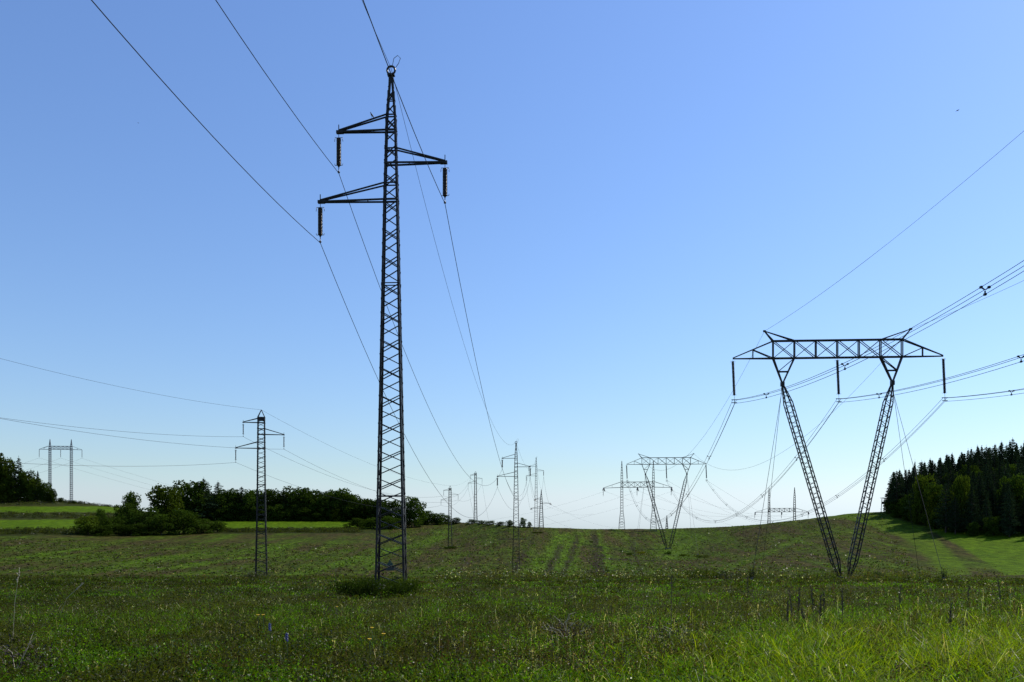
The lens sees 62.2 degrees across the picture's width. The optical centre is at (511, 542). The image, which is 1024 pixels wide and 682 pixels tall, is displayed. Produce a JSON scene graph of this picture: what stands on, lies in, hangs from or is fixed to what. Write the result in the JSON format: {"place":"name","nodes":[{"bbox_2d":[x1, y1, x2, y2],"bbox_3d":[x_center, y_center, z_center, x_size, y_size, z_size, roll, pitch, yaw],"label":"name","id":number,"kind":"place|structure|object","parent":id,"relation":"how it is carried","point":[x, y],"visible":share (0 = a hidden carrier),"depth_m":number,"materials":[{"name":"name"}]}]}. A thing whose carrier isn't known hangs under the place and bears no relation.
{"place":"outdoors","nodes":[
{"label":"outdoors","id":0,"kind":"place"},
{"bbox_2d":[0,498,383,535],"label":"grass bank","id":1,"kind":"structure","parent":0,"point":[58,503],"depth_m":309.23,"materials":[{"name":"green plant"}]},
{"bbox_2d":[0,457,16,501],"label":"broadleaf tree","id":2,"kind":"object","parent":1,"relation":"on","point":[7,472],"visible":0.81,"depth_m":383.30,"materials":[{"name":"green plant"}]},
{"bbox_2d":[10,456,22,501],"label":"pine tree","id":3,"kind":"object","parent":1,"relation":"on","point":[18,467],"visible":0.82,"depth_m":384.19,"materials":[{"name":"green plant"}]},
{"bbox_2d":[15,469,35,500],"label":"broadleaf tree","id":4,"kind":"object","parent":1,"relation":"on","point":[22,474],"visible":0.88,"depth_m":383.04,"materials":[{"name":"green plant"}]},
{"bbox_2d":[22,477,42,500],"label":"broadleaf tree","id":5,"kind":"object","parent":1,"relation":"on","point":[32,485],"visible":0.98,"depth_m":383.23,"materials":[{"name":"green plant"}]},
{"bbox_2d":[36,482,52,502],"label":"broadleaf tree","id":6,"kind":"object","parent":1,"relation":"on","point":[43,491],"visible":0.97,"depth_m":383.76,"materials":[{"name":"green plant"}]},
{"bbox_2d":[45,488,56,502],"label":"broadleaf tree","id":7,"kind":"object","parent":1,"relation":"on","point":[53,497],"visible":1,"depth_m":384.54,"materials":[{"name":"green plant"}]},
{"bbox_2d":[39,439,81,501],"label":"portal pylon","id":8,"kind":"object","parent":1,"relation":"on","point":[49,449],"visible":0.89,"depth_m":399.95,"materials":[{"name":"metal"}]},
{"bbox_2d":[72,516,107,534],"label":"bush","id":9,"kind":"object","parent":1,"relation":"on","point":[88,521],"visible":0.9,"depth_m":258.29,"materials":[{"name":"green plant"}]},
{"bbox_2d":[87,524,115,535],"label":"bush","id":10,"kind":"object","parent":1,"relation":"on","point":[103,533],"visible":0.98,"depth_m":257.79,"materials":[{"name":"green plant"}]},
{"bbox_2d":[95,508,107,525],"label":"broadleaf tree","id":11,"kind":"object","parent":1,"relation":"on","point":[100,513],"visible":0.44,"depth_m":271.81,"materials":[{"name":"green plant"}]},
{"bbox_2d":[98,517,128,533],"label":"bush","id":12,"kind":"object","parent":1,"relation":"on","point":[113,521],"visible":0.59,"depth_m":267.78,"materials":[{"name":"green plant"}]},
{"bbox_2d":[111,502,135,527],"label":"bush","id":13,"kind":"object","parent":1,"relation":"on","point":[123,509],"visible":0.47,"depth_m":283.69,"materials":[{"name":"green plant"}]},
{"bbox_2d":[0,498,363,534],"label":"bank weeds","id":14,"kind":"object","parent":1,"relation":"on","point":[27,530],"visible":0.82,"depth_m":291.22,"materials":[{"name":"green plant"}]},
{"bbox_2d":[0,506,1023,578],"bbox_3d":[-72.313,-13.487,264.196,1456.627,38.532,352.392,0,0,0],"label":"hillside field","id":15,"kind":"structure","parent":0,"point":[966,558],"depth_m":214.41,"materials":[{"name":"green plant"}]},
{"bbox_2d":[121,491,141,523],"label":"broadleaf tree","id":16,"kind":"object","parent":15,"relation":"on","point":[130,499],"visible":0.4,"depth_m":299.01,"materials":[{"name":"green plant"}]},
{"bbox_2d":[114,524,153,535],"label":"bush","id":17,"kind":"object","parent":15,"relation":"on","point":[130,529],"visible":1,"depth_m":263.59,"materials":[{"name":"green plant"}]},
{"bbox_2d":[125,507,162,533],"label":"bush","id":18,"kind":"object","parent":15,"relation":"on","point":[139,519],"visible":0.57,"depth_m":271.55,"materials":[{"name":"green plant"}]},
{"bbox_2d":[143,514,180,534],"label":"bush","id":19,"kind":"object","parent":15,"relation":"on","point":[157,524],"visible":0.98,"depth_m":268.84,"materials":[{"name":"green plant"}]},
{"bbox_2d":[145,483,185,529],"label":"broadleaf tree","id":20,"kind":"object","parent":15,"relation":"on","point":[168,501],"visible":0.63,"depth_m":290.13,"materials":[{"name":"green plant"}]},
{"bbox_2d":[165,508,200,533],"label":"bush","id":21,"kind":"object","parent":15,"relation":"on","point":[182,516],"visible":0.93,"depth_m":273.01,"materials":[{"name":"green plant"}]},
{"bbox_2d":[173,479,211,519],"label":"broadleaf tree","id":22,"kind":"object","parent":15,"relation":"on","point":[190,494],"visible":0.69,"depth_m":333.32,"materials":[{"name":"green plant"}]},
{"bbox_2d":[185,518,216,532],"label":"bush","id":23,"kind":"object","parent":15,"relation":"on","point":[203,524],"visible":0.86,"depth_m":277.70,"materials":[{"name":"green plant"}]},
{"bbox_2d":[193,479,217,518],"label":"pine tree","id":24,"kind":"object","parent":15,"relation":"on","point":[205,501],"visible":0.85,"depth_m":335.55,"materials":[{"name":"green plant"}]},
{"bbox_2d":[207,520,226,531],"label":"bush","id":25,"kind":"object","parent":15,"relation":"on","point":[220,525],"visible":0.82,"depth_m":282.46,"materials":[{"name":"green plant"}]},
{"bbox_2d":[235,410,284,574],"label":"lattice pylon","id":26,"kind":"object","parent":15,"relation":"on","point":[259,419],"visible":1,"depth_m":111.76,"materials":[{"name":"metal"}]},
{"bbox_2d":[5,418,476,513],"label":"power cable","id":27,"kind":"object","parent":26,"relation":"hanging from","point":[211,436],"visible":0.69,"depth_m":106.32,"materials":[{"name":"metal"}]},
{"bbox_2d":[381,500,400,520],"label":"broadleaf tree","id":28,"kind":"object","parent":15,"relation":"on","point":[393,504],"visible":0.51,"depth_m":339.52,"materials":[{"name":"green plant"}]},
{"bbox_2d":[381,516,400,528],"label":"bush","id":29,"kind":"object","parent":15,"relation":"on","point":[387,519],"visible":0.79,"depth_m":308.03,"materials":[{"name":"green plant"}]},
{"bbox_2d":[390,508,411,526],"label":"bush","id":30,"kind":"object","parent":15,"relation":"on","point":[399,517],"visible":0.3,"depth_m":317.91,"materials":[{"name":"green plant"}]},
{"bbox_2d":[405,495,428,526],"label":"broadleaf tree","id":31,"kind":"object","parent":15,"relation":"on","point":[412,515],"visible":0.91,"depth_m":317.46,"materials":[{"name":"green plant"}]},
{"bbox_2d":[429,513,444,524],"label":"broadleaf tree","id":32,"kind":"object","parent":15,"relation":"on","point":[436,518],"visible":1,"depth_m":331.98,"materials":[{"name":"green plant"}]},
{"bbox_2d":[442,486,457,545],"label":"lattice pylon","id":33,"kind":"object","parent":15,"relation":"on","point":[449,490],"visible":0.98,"depth_m":229.83,"materials":[{"name":"metal"}]},
{"bbox_2d":[0,358,465,485],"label":"earth wire","id":34,"kind":"object","parent":33,"relation":"attached to","point":[193,400],"visible":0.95,"depth_m":98.61,"materials":[{"name":"metal"}]},
{"bbox_2d":[0,418,486,509],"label":"power cable","id":35,"kind":"object","parent":33,"relation":"hanging from","point":[228,447],"visible":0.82,"depth_m":99.91,"materials":[{"name":"metal"}]},
{"bbox_2d":[470,471,478,520],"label":"lattice pylon","id":36,"kind":"object","parent":15,"relation":"on","point":[474,492],"visible":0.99,"depth_m":317.78,"materials":[{"name":"metal"}]},
{"bbox_2d":[0,512,952,578],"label":"field growth","id":37,"kind":"object","parent":15,"relation":"on","point":[319,568],"visible":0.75,"depth_m":192.30,"materials":[{"name":"green plant"}]},
{"bbox_2d":[0,563,1023,579],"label":"edge weeds","id":38,"kind":"object","parent":15,"relation":"on","point":[768,575],"visible":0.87,"depth_m":94.36,"materials":[{"name":"green plant"}]},
{"bbox_2d":[497,439,530,575],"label":"lattice pylon","id":39,"kind":"object","parent":15,"relation":"on","point":[517,463],"visible":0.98,"depth_m":137.85,"materials":[{"name":"metal"}]},
{"bbox_2d":[526,457,543,528],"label":"lattice pylon","id":40,"kind":"object","parent":15,"relation":"on","point":[535,466],"visible":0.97,"depth_m":267.82,"materials":[{"name":"metal"}]},
{"bbox_2d":[530,490,550,526],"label":"lattice pylon","id":41,"kind":"object","parent":15,"relation":"on","point":[542,503],"visible":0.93,"depth_m":344.82,"materials":[{"name":"metal"}]},
{"bbox_2d":[603,462,672,530],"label":"portal pylon","id":42,"kind":"object","parent":15,"relation":"on","point":[652,485],"visible":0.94,"depth_m":317.68,"materials":[{"name":"metal"}]},
{"bbox_2d":[626,453,706,555],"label":"guyed pylon","id":43,"kind":"object","parent":15,"relation":"on","point":[648,464],"visible":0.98,"depth_m":261.85,"materials":[{"name":"metal"}]},
{"bbox_2d":[730,328,947,578],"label":"guyed pylon","id":44,"kind":"object","parent":15,"relation":"on","point":[881,357],"visible":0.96,"depth_m":99.90,"materials":[{"name":"metal"}]},
{"bbox_2d":[627,260,1023,522],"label":"cable bundle","id":45,"kind":"object","parent":44,"relation":"hanging from","point":[985,293],"visible":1,"depth_m":64.29,"materials":[{"name":"metal"}]},
{"bbox_2d":[639,131,1023,470],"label":"earth wire","id":46,"kind":"object","parent":44,"relation":"attached to","point":[847,274],"visible":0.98,"depth_m":73.07,"materials":[{"name":"metal"}]},
{"bbox_2d":[671,354,1023,522],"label":"cable bundle","id":47,"kind":"object","parent":44,"relation":"hanging from","point":[1021,361],"visible":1,"depth_m":88.63,"materials":[{"name":"metal"}]},
{"bbox_2d":[707,388,1023,522],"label":"cable bundle","id":48,"kind":"object","parent":44,"relation":"hanging from","point":[1011,394],"visible":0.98,"depth_m":111.95,"materials":[{"name":"metal"}]},
{"bbox_2d":[884,470,904,508],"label":"pine tree","id":49,"kind":"object","parent":15,"relation":"on","point":[901,495],"visible":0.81,"depth_m":268.37,"materials":[{"name":"green plant"}]},
{"bbox_2d":[898,493,915,520],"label":"broadleaf tree","id":50,"kind":"object","parent":15,"relation":"on","point":[904,512],"visible":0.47,"depth_m":256.85,"materials":[{"name":"green plant"}]},
{"bbox_2d":[911,473,935,524],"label":"broadleaf tree","id":51,"kind":"object","parent":15,"relation":"on","point":[921,482],"visible":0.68,"depth_m":245.04,"materials":[{"name":"green plant"}]},
{"bbox_2d":[925,492,939,526],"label":"broadleaf tree","id":52,"kind":"object","parent":15,"relation":"on","point":[931,505],"visible":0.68,"depth_m":238.54,"materials":[{"name":"green plant"}]},
{"bbox_2d":[921,483,945,525],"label":"broadleaf tree","id":53,"kind":"object","parent":15,"relation":"on","point":[934,487],"visible":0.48,"depth_m":239.38,"materials":[{"name":"green plant"}]},
{"bbox_2d":[928,512,940,528],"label":"bush","id":54,"kind":"object","parent":15,"relation":"on","point":[932,518],"visible":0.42,"depth_m":234.63,"materials":[{"name":"green plant"}]},
{"bbox_2d":[0,577,1023,681],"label":"meadow","id":55,"kind":"structure","parent":0,"point":[404,601],"depth_m":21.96,"materials":[{"name":"green plant"}]},
{"bbox_2d":[0,630,69,675],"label":"dry weed","id":56,"kind":"object","parent":55,"relation":"on","point":[22,656],"visible":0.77,"depth_m":10.62,"materials":[{"name":"plant"}]},
{"bbox_2d":[325,576,433,597],"bbox_3d":[-4.530,1.518,28.905,3.912,0.820,1.693,0,0,0],"label":"weed bush","id":57,"kind":"object","parent":55,"relation":"on","point":[360,589],"visible":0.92,"depth_m":28.66,"materials":[{"name":"green plant"}]},
{"bbox_2d":[316,55,448,584],"bbox_3d":[-5.504,-8.946,36.021,5.728,23.452,1.114,0,0,3],"label":"lattice pylon","id":58,"kind":"object","parent":55,"relation":"on","point":[387,149],"visible":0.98,"depth_m":35.91,"materials":[{"name":"metal"}]},
{"bbox_2d":[91,0,528,517],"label":"power cable","id":59,"kind":"object","parent":58,"relation":"hanging from","point":[269,195],"visible":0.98,"depth_m":27.63,"materials":[{"name":"metal"}]},
{"bbox_2d":[216,0,530,496],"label":"power cable","id":60,"kind":"object","parent":58,"relation":"hanging from","point":[347,198],"visible":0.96,"depth_m":34.87,"materials":[{"name":"metal"}]},
{"bbox_2d":[362,1,540,487],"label":"earth wire","id":61,"kind":"object","parent":58,"relation":"attached to","point":[432,231],"visible":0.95,"depth_m":46.77,"materials":[{"name":"metal"}]},
{"bbox_2d":[363,0,550,504],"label":"power cable","id":62,"kind":"object","parent":58,"relation":"hanging from","point":[446,212],"visible":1,"depth_m":33.35,"materials":[{"name":"metal"}]},
{"bbox_2d":[390,574,422,593],"bbox_3d":[-3.827,1.540,30.977,1.269,0.815,1.593,0,0,26],"label":"weed bush","id":63,"kind":"object","parent":55,"relation":"on","point":[407,580],"visible":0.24,"depth_m":30.85,"materials":[{"name":"green plant"}]},
{"bbox_2d":[0,577,1023,681],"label":"dry seed stems","id":64,"kind":"object","parent":55,"relation":"on","point":[580,641],"visible":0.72,"depth_m":12.85,"materials":[{"name":"green plant"}]},
{"bbox_2d":[539,609,591,640],"bbox_3d":[0.959,1.425,14.190,1.151,0.608,1.094,0,0,-11],"label":"dry weed","id":65,"kind":"object","parent":55,"relation":"on","point":[566,630],"visible":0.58,"depth_m":14.18,"materials":[{"name":"plant"}]},
{"bbox_2d":[637,616,710,647],"bbox_3d":[2.579,1.420,13.243,1.304,0.586,1.258,0,0,0],"label":"dry weed","id":66,"kind":"object","parent":55,"relation":"on","point":[662,635],"visible":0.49,"depth_m":13.18,"materials":[{"name":"plant"}]},
{"bbox_2d":[681,568,723,578],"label":"weed bush","id":67,"kind":"object","parent":55,"relation":"on","point":[697,571],"visible":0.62,"depth_m":95.49,"materials":[{"name":"green plant"}]},
{"bbox_2d":[0,506,1023,574],"bbox_3d":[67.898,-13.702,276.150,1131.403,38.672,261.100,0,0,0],"label":"green field","id":68,"kind":"structure","parent":0,"point":[1001,552],"depth_m":222.67,"materials":[{"name":"green plant"}]},
{"bbox_2d":[207,482,228,512],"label":"pine tree","id":69,"kind":"object","parent":68,"relation":"on","point":[217,488],"visible":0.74,"depth_m":339.37,"materials":[{"name":"green plant"}]},
{"bbox_2d":[212,507,232,520],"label":"bush","id":70,"kind":"object","parent":68,"relation":"on","point":[220,518],"visible":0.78,"depth_m":336.66,"materials":[{"name":"green plant"}]},
{"bbox_2d":[214,488,239,519],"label":"broadleaf tree","id":71,"kind":"object","parent":68,"relation":"on","point":[230,494],"visible":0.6,"depth_m":339.28,"materials":[{"name":"green plant"}]},
{"bbox_2d":[220,503,239,520],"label":"bush","id":72,"kind":"object","parent":68,"relation":"on","point":[230,507],"visible":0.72,"depth_m":337.59,"materials":[{"name":"green plant"}]},
{"bbox_2d":[228,487,250,515],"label":"pine tree","id":73,"kind":"object","parent":68,"relation":"on","point":[238,497],"visible":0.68,"depth_m":341.06,"materials":[{"name":"green plant"}]},
{"bbox_2d":[240,489,263,519],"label":"broadleaf tree","id":74,"kind":"object","parent":68,"relation":"on","point":[250,499],"visible":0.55,"depth_m":340.24,"materials":[{"name":"green plant"}]},
{"bbox_2d":[254,488,283,519],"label":"broadleaf tree","id":75,"kind":"object","parent":68,"relation":"on","point":[272,496],"visible":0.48,"depth_m":343.77,"materials":[{"name":"green plant"}]},
{"bbox_2d":[267,504,289,520],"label":"bush","id":76,"kind":"object","parent":68,"relation":"on","point":[278,513],"visible":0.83,"depth_m":340.46,"materials":[{"name":"green plant"}]},
{"bbox_2d":[281,485,311,518],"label":"broadleaf tree","id":77,"kind":"object","parent":68,"relation":"on","point":[295,496],"visible":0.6,"depth_m":346.10,"materials":[{"name":"green plant"}]},
{"bbox_2d":[297,489,323,518],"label":"broadleaf tree","id":78,"kind":"object","parent":68,"relation":"on","point":[314,497],"visible":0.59,"depth_m":346.99,"materials":[{"name":"green plant"}]},
{"bbox_2d":[303,502,319,520],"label":"bush","id":79,"kind":"object","parent":68,"relation":"on","point":[314,505],"visible":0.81,"depth_m":344.73,"materials":[{"name":"green plant"}]},
{"bbox_2d":[311,508,328,520],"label":"bush","id":80,"kind":"object","parent":68,"relation":"on","point":[321,515],"visible":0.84,"depth_m":344.48,"materials":[{"name":"green plant"}]},
{"bbox_2d":[316,491,339,519],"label":"broadleaf tree","id":81,"kind":"object","parent":68,"relation":"on","point":[324,501],"visible":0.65,"depth_m":347.56,"materials":[{"name":"green plant"}]},
{"bbox_2d":[325,488,357,519],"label":"broadleaf tree","id":82,"kind":"object","parent":68,"relation":"on","point":[341,494],"visible":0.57,"depth_m":349.05,"materials":[{"name":"green plant"}]},
{"bbox_2d":[343,494,361,519],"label":"broadleaf tree","id":83,"kind":"object","parent":68,"relation":"on","point":[350,502],"visible":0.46,"depth_m":349.75,"materials":[{"name":"green plant"}]},
{"bbox_2d":[342,518,366,527],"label":"bush","id":84,"kind":"object","parent":68,"relation":"on","point":[354,521],"visible":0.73,"depth_m":312.11,"materials":[{"name":"green plant"}]},
{"bbox_2d":[351,498,372,520],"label":"broadleaf tree","id":85,"kind":"object","parent":68,"relation":"on","point":[360,506],"visible":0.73,"depth_m":346.30,"materials":[{"name":"green plant"}]},
{"bbox_2d":[359,517,384,528],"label":"bush","id":86,"kind":"object","parent":68,"relation":"on","point":[369,523],"visible":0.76,"depth_m":308.68,"materials":[{"name":"green plant"}]},
{"bbox_2d":[367,498,384,520],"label":"broadleaf tree","id":87,"kind":"object","parent":68,"relation":"on","point":[372,508],"visible":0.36,"depth_m":343.14,"materials":[{"name":"green plant"}]},
{"bbox_2d":[935,459,947,482],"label":"pine tree","id":88,"kind":"object","parent":68,"relation":"on","point":[941,469],"visible":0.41,"depth_m":273.93,"materials":[{"name":"green plant"}]},
{"bbox_2d":[949,475,970,531],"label":"broadleaf tree","id":89,"kind":"object","parent":68,"relation":"on","point":[961,483],"visible":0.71,"depth_m":224.97,"materials":[{"name":"green plant"}]},
{"bbox_2d":[960,484,983,530],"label":"spruce tree","id":90,"kind":"object","parent":68,"relation":"on","point":[971,509],"visible":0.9,"depth_m":219.45,"materials":[{"name":"green plant"}]},
{"bbox_2d":[965,521,980,535],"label":"bush","id":91,"kind":"object","parent":68,"relation":"on","point":[972,531],"visible":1,"depth_m":216.19,"materials":[{"name":"green plant"}]},
{"bbox_2d":[974,475,994,517],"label":"spruce tree","id":92,"kind":"object","parent":68,"relation":"on","point":[979,488],"visible":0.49,"depth_m":229.10,"materials":[{"name":"green plant"}]},
{"bbox_2d":[979,494,992,530],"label":"spruce tree","id":93,"kind":"object","parent":68,"relation":"on","point":[986,511],"visible":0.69,"depth_m":218.02,"materials":[{"name":"green plant"}]},
{"bbox_2d":[981,447,992,473],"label":"pine tree","id":94,"kind":"object","parent":68,"relation":"on","point":[986,454],"visible":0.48,"depth_m":286.10,"materials":[{"name":"green plant"}]},
{"bbox_2d":[982,516,1002,535],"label":"bush","id":95,"kind":"object","parent":68,"relation":"on","point":[991,530],"visible":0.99,"depth_m":213.50,"materials":[{"name":"green plant"}]},
{"bbox_2d":[997,440,1006,465],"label":"spruce tree","id":96,"kind":"object","parent":68,"relation":"on","point":[1001,456],"visible":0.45,"depth_m":292.33,"materials":[{"name":"green plant"}]},
{"bbox_2d":[997,481,1016,527],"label":"spruce tree","id":97,"kind":"object","parent":68,"relation":"on","point":[1006,495],"visible":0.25,"depth_m":218.15,"materials":[{"name":"green plant"}]},
{"bbox_2d":[994,473,1023,517],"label":"broadleaf tree","id":98,"kind":"object","parent":68,"relation":"on","point":[1016,483],"visible":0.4,"depth_m":226.73,"materials":[{"name":"green plant"}]},
{"bbox_2d":[999,490,1020,536],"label":"spruce tree","id":99,"kind":"object","parent":68,"relation":"on","point":[1010,514],"visible":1,"depth_m":211.33,"materials":[{"name":"green plant"}]},
{"bbox_2d":[999,492,1022,534],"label":"spruce tree","id":100,"kind":"object","parent":68,"relation":"on","point":[1016,508],"visible":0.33,"depth_m":214.01,"materials":[{"name":"green plant"}]},
{"bbox_2d":[0,0,1023,528],"label":"sky","id":101,"kind":"structure","parent":0,"point":[639,191],"materials":[{"name":"blue"}]},
{"bbox_3d":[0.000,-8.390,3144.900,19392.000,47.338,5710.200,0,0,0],"label":"far terrain","id":102,"kind":"structure","parent":0,"visible":0},
{"bbox_2d":[755,487,808,522],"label":"portal pylon","id":103,"kind":"object","parent":102,"relation":"on","point":[794,509],"visible":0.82,"depth_m":369.55,"materials":[{"name":"metal"}]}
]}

